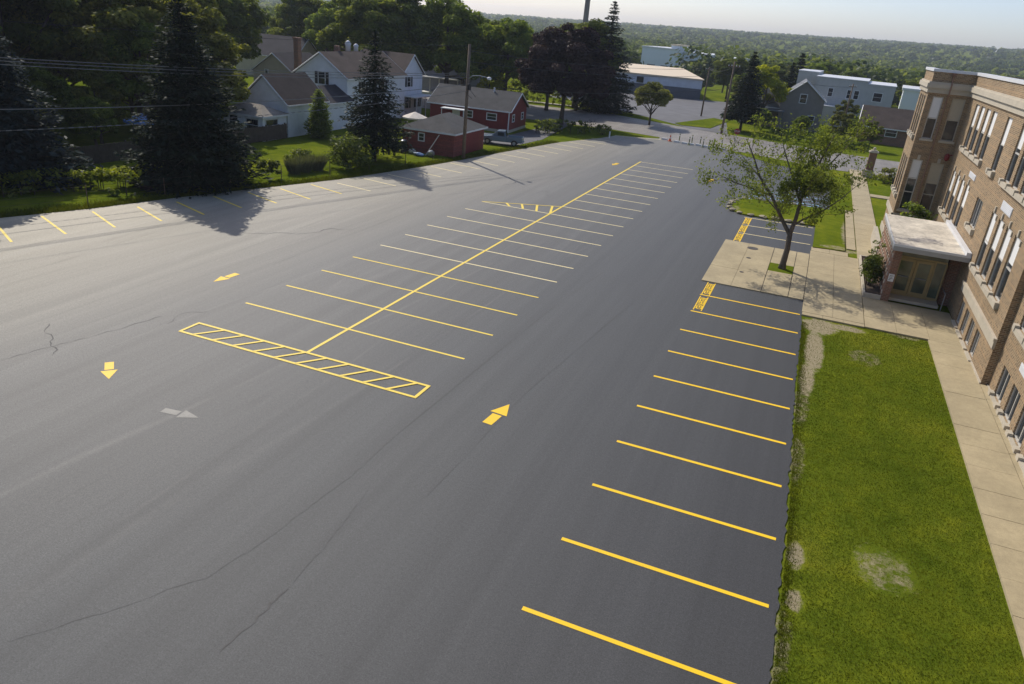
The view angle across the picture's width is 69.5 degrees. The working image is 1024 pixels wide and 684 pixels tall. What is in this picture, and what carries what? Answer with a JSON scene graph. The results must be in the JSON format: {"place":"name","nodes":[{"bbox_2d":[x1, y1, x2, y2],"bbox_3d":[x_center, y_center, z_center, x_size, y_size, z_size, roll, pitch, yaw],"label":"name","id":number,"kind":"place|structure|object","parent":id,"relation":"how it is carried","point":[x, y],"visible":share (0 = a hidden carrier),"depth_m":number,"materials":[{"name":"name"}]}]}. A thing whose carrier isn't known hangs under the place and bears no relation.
{"place":"outdoors","nodes":[
{"label":"outdoors","id":0,"kind":"place"},
{"bbox_2d":[0,28,1023,683],"bbox_3d":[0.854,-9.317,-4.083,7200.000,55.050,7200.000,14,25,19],"label":"ground","id":1,"kind":"structure","parent":0,"point":[906,578],"depth_m":21.79,"materials":[{"name":"green plant"}]},
{"bbox_2d":[0,167,65,197],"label":"hedge","id":2,"kind":"object","parent":1,"relation":"on","point":[18,177],"visible":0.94,"depth_m":44.04,"materials":[{"name":"green plant"}]},
{"bbox_2d":[1,0,69,67],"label":"broadleaf tree","id":3,"kind":"object","parent":1,"relation":"on","point":[35,7],"visible":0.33,"depth_m":60.55,"materials":[{"name":"green plant"}]},
{"bbox_2d":[0,0,80,63],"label":"broadleaf tree","id":4,"kind":"object","parent":1,"relation":"on","point":[42,37],"visible":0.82,"depth_m":58.12,"materials":[{"name":"green plant"}]},
{"bbox_2d":[5,64,78,144],"bbox_3d":[-35.130,-17.491,55.220,5.595,6.160,5.445,8,24,6],"label":"broadleaf tree","id":5,"kind":"object","parent":1,"relation":"on","point":[45,80],"visible":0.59,"depth_m":53.90,"materials":[{"name":"green plant"}]},
{"bbox_2d":[0,0,100,123],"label":"broadleaf tree","id":6,"kind":"object","parent":1,"relation":"on","point":[62,70],"visible":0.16,"depth_m":61.20,"materials":[{"name":"green plant"}]},
{"bbox_2d":[0,29,103,193],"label":"spruce tree","id":7,"kind":"object","parent":1,"relation":"on","point":[23,150],"visible":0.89,"depth_m":45.08,"materials":[{"name":"green plant"}]},
{"bbox_2d":[64,96,118,144],"bbox_3d":[-31.586,-16.310,55.687,3.703,4.189,3.805,17,26,26],"label":"broadleaf tree","id":8,"kind":"object","parent":1,"relation":"on","point":[93,117],"visible":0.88,"depth_m":54.73,"materials":[{"name":"green plant"}]},
{"bbox_2d":[65,68,129,143],"bbox_3d":[-32.985,-18.772,58.933,4.496,5.872,5.119,12,24,15],"label":"broadleaf tree","id":9,"kind":"object","parent":1,"relation":"on","point":[95,82],"visible":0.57,"depth_m":57.97,"materials":[{"name":"green plant"}]},
{"bbox_2d":[66,163,163,191],"bbox_3d":[-24.689,-10.931,48.273,1.673,1.480,8.185,25,30,38],"label":"hedge","id":10,"kind":"object","parent":1,"relation":"on","point":[96,174],"visible":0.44,"depth_m":46.52,"materials":[{"name":"green plant"}]},
{"bbox_2d":[93,56,154,130],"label":"broadleaf tree","id":11,"kind":"object","parent":1,"relation":"on","point":[131,103],"visible":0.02,"depth_m":65.64,"materials":[{"name":"green plant"}]},
{"bbox_2d":[109,165,141,194],"bbox_3d":[-23.977,-9.977,45.811,2.102,1.729,1.587,14,25,19],"label":"young tree","id":12,"kind":"object","parent":1,"relation":"on","point":[127,173],"visible":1,"depth_m":45.56,"materials":[{"name":"green plant"}]},
{"bbox_2d":[49,0,205,131],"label":"broadleaf tree","id":13,"kind":"object","parent":1,"relation":"on","point":[88,15],"visible":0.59,"depth_m":59.41,"materials":[{"name":"green plant"}]},
{"bbox_2d":[81,17,180,134],"bbox_3d":[-30.841,-22.148,62.206,8.953,9.857,8.713,9,24,8],"label":"broadleaf tree","id":14,"kind":"object","parent":1,"relation":"on","point":[120,43],"visible":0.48,"depth_m":59.10,"materials":[{"name":"green plant"}]},
{"bbox_2d":[64,123,287,165],"bbox_3d":[-25.995,-16.292,60.171,0.162,1.430,21.909,16,26,22],"label":"wooden fence","id":15,"kind":"object","parent":1,"relation":"on","point":[102,153],"visible":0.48,"depth_m":54.84,"materials":[{"name":"brown wood"}]},
{"bbox_2d":[158,0,221,108],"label":"broadleaf tree","id":16,"kind":"object","parent":1,"relation":"on","point":[206,3],"visible":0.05,"depth_m":75.23,"materials":[{"name":"green plant"}]},
{"bbox_2d":[114,0,272,198],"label":"spruce tree","id":17,"kind":"object","parent":1,"relation":"on","point":[183,147],"visible":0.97,"depth_m":47.44,"materials":[{"name":"green plant"}]},
{"bbox_2d":[155,0,251,100],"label":"broadleaf tree","id":18,"kind":"object","parent":1,"relation":"on","point":[224,49],"visible":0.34,"depth_m":64.01,"materials":[{"name":"green plant"}]},
{"bbox_2d":[2,147,433,206],"bbox_3d":[-18.431,-11.398,51.059,1.087,1.250,38.158,22,28,33],"label":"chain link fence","id":19,"kind":"object","parent":1,"relation":"on","point":[204,174],"visible":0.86,"depth_m":46.54,"materials":[{"name":"metal"}]},
{"bbox_2d":[213,0,271,59],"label":"broadleaf tree","id":20,"kind":"object","parent":1,"relation":"on","point":[243,20],"visible":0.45,"depth_m":92.98,"materials":[{"name":"green plant"}]},
{"bbox_2d":[265,158,282,174],"bbox_3d":[-17.244,-12.645,53.310,1.327,1.270,1.480,14,25,19],"label":"bush","id":21,"kind":"object","parent":1,"relation":"on","point":[272,164],"visible":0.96,"depth_m":52.99,"materials":[{"name":"green plant"}]},
{"bbox_2d":[236,33,317,74],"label":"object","id":22,"kind":"structure","parent":1,"relation":"on","point":[274,43],"depth_m":120.82,"materials":[{"name":"beige"}]},
{"bbox_2d":[0,139,558,217],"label":"edge grass","id":23,"kind":"structure","parent":1,"relation":"on","point":[73,207],"depth_m":51.00,"materials":[{"name":"green plant"}]},
{"bbox_2d":[250,37,312,80],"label":"cream house","id":24,"kind":"structure","parent":1,"relation":"on","point":[279,62],"depth_m":92.51,"materials":[{"name":"grey"}]},
{"bbox_2d":[221,72,354,141],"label":"house","id":25,"kind":"structure","parent":1,"relation":"on","point":[287,87],"depth_m":70.11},
{"bbox_2d":[283,155,306,174],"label":"ornamental grass","id":26,"kind":"object","parent":1,"relation":"on","point":[296,167],"depth_m":55.38,"materials":[{"name":"green plant"}]},
{"bbox_2d":[267,0,325,37],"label":"broadleaf tree","id":27,"kind":"object","parent":1,"relation":"on","point":[293,14],"visible":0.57,"depth_m":127.10,"materials":[{"name":"green plant"}]},
{"bbox_2d":[293,154,318,172],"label":"ornamental grass","id":28,"kind":"object","parent":1,"relation":"on","point":[308,164],"depth_m":56.32,"materials":[{"name":"green plant"}]},
{"bbox_2d":[303,89,333,138],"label":"cypress tree","id":29,"kind":"object","parent":1,"relation":"on","point":[319,122],"visible":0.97,"depth_m":70.23,"materials":[{"name":"green plant"}]},
{"bbox_2d":[308,151,329,170],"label":"ornamental grass","id":30,"kind":"object","parent":1,"relation":"on","point":[323,159],"depth_m":57.19,"materials":[{"name":"green plant"}]},
{"bbox_2d":[301,1,351,51],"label":"broadleaf tree","id":31,"kind":"object","parent":1,"relation":"on","point":[321,18],"visible":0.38,"depth_m":119.82,"materials":[{"name":"green plant"}]},
{"bbox_2d":[322,132,374,169],"bbox_3d":[-12.883,-15.105,58.660,4.154,2.810,4.034,-7,26,-25],"label":"bush","id":32,"kind":"object","parent":1,"relation":"on","point":[346,145],"visible":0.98,"depth_m":58.21,"materials":[{"name":"green plant"}]},
{"bbox_2d":[291,40,430,125],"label":"white house","id":33,"kind":"structure","parent":1,"relation":"on","point":[335,60],"depth_m":83.39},
{"bbox_2d":[315,0,433,57],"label":"broadleaf tree","id":34,"kind":"object","parent":1,"relation":"on","point":[360,21],"visible":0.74,"depth_m":95.45,"materials":[{"name":"green plant"}]},
{"bbox_2d":[335,31,416,161],"bbox_3d":[-11.351,-20.162,61.071,7.266,10.424,7.443,14,25,19],"label":"spruce tree","id":35,"kind":"object","parent":1,"relation":"on","point":[374,123],"visible":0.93,"depth_m":60.67,"materials":[{"name":"green plant"}]},
{"bbox_2d":[369,0,440,71],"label":"broadleaf tree","id":36,"kind":"object","parent":1,"relation":"on","point":[412,12],"visible":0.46,"depth_m":97.00,"materials":[{"name":"green plant"}]},
{"bbox_2d":[0,135,829,683],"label":"parking lot","id":37,"kind":"structure","parent":1,"relation":"on","point":[518,417],"depth_m":23.14,"materials":[{"name":"grey asphalt"}]},
{"bbox_2d":[400,112,487,157],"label":"red garage","id":38,"kind":"structure","parent":1,"relation":"on","point":[447,128],"depth_m":68.30,"materials":[{"name":"brick"}]},
{"bbox_2d":[466,131,478,152],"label":"garage door","id":39,"kind":"structure","parent":38,"relation":"in","point":[472,139],"depth_m":70.80,"materials":[{"name":"red"}]},
{"bbox_2d":[413,0,489,83],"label":"broadleaf tree","id":40,"kind":"object","parent":1,"relation":"on","point":[452,18],"visible":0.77,"depth_m":99.43,"materials":[{"name":"green plant"}]},
{"bbox_2d":[422,63,485,94],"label":"grey house","id":41,"kind":"structure","parent":1,"relation":"on","point":[431,82],"depth_m":117.78,"materials":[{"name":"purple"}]},
{"bbox_2d":[462,44,490,159],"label":"utility pole","id":42,"kind":"object","parent":1,"relation":"on","point":[468,86],"visible":0.99,"depth_m":65.23,"materials":[{"name":"brown wood"}]},
{"bbox_2d":[0,60,445,75],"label":"overhead wire","id":43,"kind":"object","parent":42,"relation":"attached to","point":[223,71],"visible":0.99,"depth_m":48.28,"materials":[{"name":"metal"}]},
{"bbox_2d":[0,57,453,73],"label":"overhead wire","id":44,"kind":"object","parent":42,"relation":"attached to","point":[227,69],"visible":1,"depth_m":48.00,"materials":[{"name":"metal"}]},
{"bbox_2d":[0,84,464,109],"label":"overhead wire","id":45,"kind":"object","parent":42,"relation":"attached to","point":[217,103],"visible":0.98,"depth_m":48.41,"materials":[{"name":"metal"}]},
{"bbox_2d":[0,64,466,77],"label":"overhead wire","id":46,"kind":"object","parent":42,"relation":"attached to","point":[182,73],"visible":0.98,"depth_m":45.31,"materials":[{"name":"metal"}]},
{"bbox_2d":[4,91,465,130],"bbox_3d":[-19.813,-15.360,48.576,0.051,1.814,47.552,24,30,36],"label":"twisted cable","id":47,"kind":"object","parent":42,"relation":"attached to","point":[217,118],"visible":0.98,"depth_m":49.52,"materials":[{"name":"metal"}]},
{"bbox_2d":[426,83,529,132],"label":"red house","id":48,"kind":"structure","parent":1,"relation":"on","point":[494,110],"depth_m":85.81,"materials":[{"name":"grey shingle"},{"name":"red brick"},{"name":"siding"}]},
{"bbox_2d":[476,66,504,89],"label":"broadleaf tree","id":49,"kind":"object","parent":1,"relation":"on","point":[497,83],"visible":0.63,"depth_m":103.31,"materials":[{"name":"green plant"}]},
{"bbox_2d":[467,17,536,90],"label":"broadleaf tree","id":50,"kind":"object","parent":1,"relation":"on","point":[514,38],"visible":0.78,"depth_m":100.94,"materials":[{"name":"green plant"}]},
{"bbox_2d":[507,79,572,105],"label":"hedge","id":51,"kind":"object","parent":1,"relation":"on","point":[525,92],"visible":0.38,"depth_m":119.33,"materials":[{"name":"green plant"}]},
{"bbox_2d":[534,118,591,133],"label":"hedge","id":52,"kind":"object","parent":1,"relation":"on","point":[551,127],"visible":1,"depth_m":87.90,"materials":[{"name":"green plant"}]},
{"bbox_2d":[515,22,616,124],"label":"purple leaf tree","id":53,"kind":"object","parent":1,"relation":"on","point":[555,45],"visible":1,"depth_m":90.98,"materials":[{"name":"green plant"}]},
{"bbox_2d":[548,18,623,107],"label":"broadleaf tree","id":54,"kind":"object","parent":1,"relation":"on","point":[595,25],"visible":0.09,"depth_m":110.20,"materials":[{"name":"green plant"}]},
{"bbox_2d":[571,1,638,115],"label":"spruce tree","id":55,"kind":"object","parent":1,"relation":"on","point":[597,105],"visible":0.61,"depth_m":111.58,"materials":[{"name":"green plant"}]},
{"bbox_2d":[255,0,1023,105],"bbox_3d":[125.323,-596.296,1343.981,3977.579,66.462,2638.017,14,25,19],"label":"woodland","id":56,"kind":"object","parent":1,"relation":"on","point":[898,68],"visible":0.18,"depth_m":789.46,"materials":[{"name":"green plant"}]},
{"bbox_2d":[634,81,673,124],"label":"street tree","id":57,"kind":"object","parent":1,"relation":"on","point":[661,97],"visible":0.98,"depth_m":101.03,"materials":[{"name":"green plant"}]},
{"bbox_2d":[613,64,703,99],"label":"warehouse","id":58,"kind":"structure","parent":1,"relation":"on","point":[671,80],"depth_m":152.80,"materials":[{"name":"white metal"}]},
{"bbox_2d":[641,45,697,66],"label":"industrial building","id":59,"kind":"structure","parent":1,"relation":"on","point":[655,55],"depth_m":300.47,"materials":[{"name":"white metal"}]},
{"bbox_2d":[710,57,748,98],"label":"broadleaf tree","id":60,"kind":"object","parent":1,"relation":"on","point":[722,77],"visible":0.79,"depth_m":159.09,"materials":[{"name":"green plant"}]},
{"bbox_2d":[719,52,767,131],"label":"spruce tree","id":61,"kind":"object","parent":1,"relation":"on","point":[745,105],"visible":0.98,"depth_m":103.45,"materials":[{"name":"green plant"}]},
{"bbox_2d":[754,64,792,125],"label":"broadleaf tree","id":62,"kind":"object","parent":1,"relation":"on","point":[779,90],"visible":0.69,"depth_m":112.01,"materials":[{"name":"green plant"}]},
{"bbox_2d":[739,79,826,132],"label":"grey gabled house","id":63,"kind":"structure","parent":1,"relation":"on","point":[808,99],"depth_m":113.19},
{"bbox_2d":[772,322,810,683],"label":"edge grass","id":64,"kind":"structure","parent":1,"relation":"on","point":[780,634],"depth_m":20.88,"materials":[{"name":"green plant"}]},
{"bbox_2d":[792,115,810,130],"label":"broadleaf tree","id":65,"kind":"object","parent":1,"relation":"on","point":[803,118],"visible":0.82,"depth_m":105.35,"materials":[{"name":"green plant"}]},
{"bbox_2d":[770,128,870,149],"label":"hedge","id":66,"kind":"object","parent":1,"relation":"on","point":[780,130],"visible":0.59,"depth_m":100.57,"materials":[{"name":"green plant"}]},
{"bbox_2d":[825,113,852,141],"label":"broadleaf tree","id":67,"kind":"object","parent":1,"relation":"on","point":[842,119],"visible":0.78,"depth_m":99.60,"materials":[{"name":"green plant"}]},
{"bbox_2d":[831,99,859,121],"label":"broadleaf tree","id":68,"kind":"object","parent":1,"relation":"on","point":[854,109],"visible":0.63,"depth_m":116.23,"materials":[{"name":"green plant"}]},
{"bbox_2d":[796,69,896,126],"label":"blue grey building","id":69,"kind":"structure","parent":1,"relation":"on","point":[865,91],"depth_m":124.44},
{"bbox_2d":[858,255,880,299],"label":"planter kerb","id":70,"kind":"structure","parent":1,"relation":"on","point":[871,291],"depth_m":40.77,"materials":[{"name":"stone"}]},
{"bbox_2d":[859,253,885,284],"bbox_3d":[19.995,-3.977,40.991,1.408,1.809,1.954,14,25,19],"label":"shrub","id":71,"kind":"object","parent":70,"relation":"in","point":[872,269],"visible":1,"depth_m":40.60,"materials":[{"name":"green plant"}]},
{"bbox_2d":[861,147,878,177],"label":"gate pier","id":72,"kind":"structure","parent":1,"relation":"on","point":[872,157],"depth_m":76.85,"materials":[{"name":"red brick"}]},
{"bbox_2d":[857,121,883,149],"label":"broadleaf tree","id":73,"kind":"object","parent":1,"relation":"on","point":[877,137],"visible":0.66,"depth_m":97.65,"materials":[{"name":"green plant"}]},
{"bbox_2d":[858,105,914,146],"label":"brown ranch house","id":74,"kind":"structure","parent":1,"relation":"on","point":[895,123],"depth_m":105.86,"materials":[{"name":"red brick"}]},
{"bbox_2d":[877,167,897,183],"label":"bush","id":75,"kind":"object","parent":1,"relation":"on","point":[888,171],"visible":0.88,"depth_m":74.47,"materials":[{"name":"green plant"}]},
{"bbox_2d":[898,85,920,109],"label":"industrial building","id":76,"kind":"structure","parent":1,"relation":"on","point":[909,98],"depth_m":144.53,"materials":[{"name":"white metal"}]},
{"bbox_2d":[900,201,937,220],"bbox_3d":[25.664,-7.066,47.329,2.410,3.628,2.383,14,25,19],"label":"shrub","id":77,"kind":"object","parent":1,"relation":"on","point":[918,209],"visible":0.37,"depth_m":46.79,"materials":[{"name":"green plant"}]},
{"bbox_2d":[877,67,1023,476],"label":"school building","id":78,"kind":"structure","parent":1,"relation":"on","point":[960,173],"depth_m":38.57,"materials":[{"name":"beige brick"}]},
{"bbox_2d":[890,257,916,295],"bbox_3d":[20.922,-3.501,39.557,0.850,2.020,0.120,14,25,19],"label":"door","id":79,"kind":"structure","parent":78,"relation":"in","point":[906,266],"depth_m":39.55,"materials":[{"name":"gold metal"}]},
{"bbox_2d":[898,159,922,209],"bbox_3d":[26.889,-10.625,49.862,0.620,3.380,0.080,14,25,19],"label":"window","id":80,"kind":"structure","parent":78,"relation":"in","point":[916,164],"depth_m":49.81,"materials":[{"name":"paint"}]},
{"bbox_2d":[906,260,934,298],"bbox_3d":[21.723,-3.306,39.280,0.850,2.020,0.120,14,25,19],"label":"door","id":81,"kind":"structure","parent":78,"relation":"in","point":[923,270],"depth_m":39.29,"materials":[{"name":"gold metal"}]},
{"bbox_2d":[919,163,943,212],"bbox_3d":[28.021,-10.336,49.476,0.760,3.250,0.080,14,25,19],"label":"window","id":82,"kind":"structure","parent":78,"relation":"in","point":[935,171],"depth_m":49.41,"materials":[{"name":"glass"}]},
{"bbox_2d":[921,96,943,138],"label":"window","id":83,"kind":"structure","parent":78,"relation":"in","point":[936,103],"depth_m":48.05,"materials":[{"name":"paint"}]},
{"bbox_2d":[940,98,965,141],"bbox_3d":[28.462,-14.324,47.694,0.760,2.630,0.080,14,25,19],"label":"window","id":84,"kind":"structure","parent":78,"relation":"in","point":[957,105],"depth_m":47.67,"materials":[{"name":"glass"}]},
{"bbox_2d":[970,198,982,228],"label":"window","id":85,"kind":"structure","parent":78,"relation":"in","point":[979,205],"depth_m":38.38,"materials":[{"name":"paint"}]},
{"bbox_2d":[975,213,995,268],"bbox_3d":[22.453,-4.736,34.846,0.080,2.700,1.188,14,25,19],"label":"window","id":86,"kind":"structure","parent":78,"relation":"in","point":[992,223],"depth_m":35.15,"materials":[{"name":"paint"}]},
{"bbox_2d":[979,111,997,159],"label":"window","id":87,"kind":"structure","parent":78,"relation":"in","point":[995,114],"depth_m":39.92,"materials":[{"name":"paint"}]},
{"bbox_2d":[981,221,1003,279],"bbox_3d":[21.792,-4.142,33.353,0.080,2.700,1.188,14,25,19],"label":"window","id":88,"kind":"structure","parent":78,"relation":"in","point":[999,231],"depth_m":33.64,"materials":[{"name":"paint"}]},
{"bbox_2d":[988,229,1012,289],"bbox_3d":[21.130,-3.548,31.860,0.080,2.700,1.188,14,25,19],"label":"window","id":89,"kind":"structure","parent":78,"relation":"in","point":[1007,238],"depth_m":32.13,"materials":[{"name":"paint"}]},
{"bbox_2d":[992,118,1012,170],"bbox_3d":[24.122,-9.635,36.224,0.080,2.620,1.200,14,25,19],"label":"window","id":90,"kind":"structure","parent":78,"relation":"in","point":[1010,119],"depth_m":36.49,"materials":[{"name":"paint"}]},
{"bbox_2d":[995,368,1010,402],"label":"window","id":91,"kind":"structure","parent":78,"relation":"in","point":[1004,381],"depth_m":28.66,"materials":[{"name":"paint"}]},
{"bbox_2d":[995,238,1020,300],"bbox_3d":[20.469,-2.955,30.367,0.080,2.700,1.188,14,25,19],"label":"window","id":92,"kind":"structure","parent":78,"relation":"in","point":[1015,249],"depth_m":30.63,"materials":[{"name":"paint"}]},
{"bbox_2d":[1004,386,1020,423],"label":"window","id":93,"kind":"structure","parent":78,"relation":"in","point":[1015,397],"depth_m":27.10,"materials":[{"name":"paint"}]},
{"bbox_2d":[1005,128,1023,182],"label":"window","id":94,"kind":"structure","parent":78,"relation":"in","point":[1018,149],"depth_m":33.59,"materials":[{"name":"paint"}]},
{"bbox_2d":[1014,412,1023,446],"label":"window","id":95,"kind":"structure","parent":78,"relation":"in","point":[1019,433],"depth_m":25.71,"materials":[{"name":"paint"}]},
{"bbox_2d":[483,122,566,145],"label":"driveway","id":96,"kind":"structure","parent":0,"point":[532,135],"depth_m":84.54,"materials":[{"name":"concrete"}]},
{"bbox_2d":[484,129,524,146],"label":"pickup truck","id":97,"kind":"object","parent":96,"relation":"on","point":[500,135],"visible":0.9,"depth_m":76.16,"materials":[{"name":"paint"}]},
{"bbox_2d":[550,92,728,133],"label":"driveway","id":98,"kind":"structure","parent":0,"point":[675,110],"depth_m":126.53,"materials":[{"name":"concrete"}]},
{"bbox_2d":[421,97,899,175],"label":"street","id":99,"kind":"structure","parent":0,"point":[616,122],"depth_m":98.56,"materials":[{"name":"grey asphalt"}]},
{"bbox_2d":[676,118,727,127],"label":"lawn","id":100,"kind":"structure","parent":0,"point":[708,123],"depth_m":111.16,"materials":[{"name":"green plant"}]},
{"bbox_2d":[417,0,1023,51],"label":"sky","id":101,"kind":"structure","parent":0,"point":[987,23],"materials":[{"name":"white"}]},
{"bbox_2d":[768,262,793,274],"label":"lawn","id":102,"kind":"structure","parent":0,"point":[774,267],"depth_m":43.07,"materials":[{"name":"green plant"}]},
{"bbox_2d":[693,108,883,269],"bbox_3d":[15.187,-8.632,41.769,9.777,9.178,7.358,14,25,19],"label":"deciduous tree","id":103,"kind":"object","parent":102,"relation":"on","point":[810,176],"visible":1,"depth_m":41.23,"materials":[{"name":"green plant"}]},
{"bbox_2d":[732,199,844,251],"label":"lawn","id":104,"kind":"structure","parent":0,"point":[829,233],"depth_m":55.77,"materials":[{"name":"green plant"}]},
{"bbox_2d":[701,239,960,345],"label":"entrance plaza","id":105,"kind":"structure","parent":0,"point":[832,288],"depth_m":39.91,"materials":[{"name":"concrete"}]},
{"bbox_2d":[811,210,855,256],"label":"path","id":106,"kind":"structure","parent":0,"point":[850,237],"depth_m":50.84,"materials":[{"name":"concrete"}]},
{"bbox_2d":[850,169,875,258],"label":"sidewalk","id":107,"kind":"structure","parent":0,"point":[864,220],"depth_m":58.82,"materials":[{"name":"concrete"}]},
{"bbox_2d":[775,320,1023,683],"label":"lawn grass","id":108,"kind":"structure","parent":0,"point":[890,456],"depth_m":21.11,"materials":[{"name":"green plant"}]},
{"bbox_2d":[928,339,1023,656],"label":"sidewalk","id":109,"kind":"structure","parent":0,"point":[995,473],"depth_m":24.03,"materials":[{"name":"concrete"}]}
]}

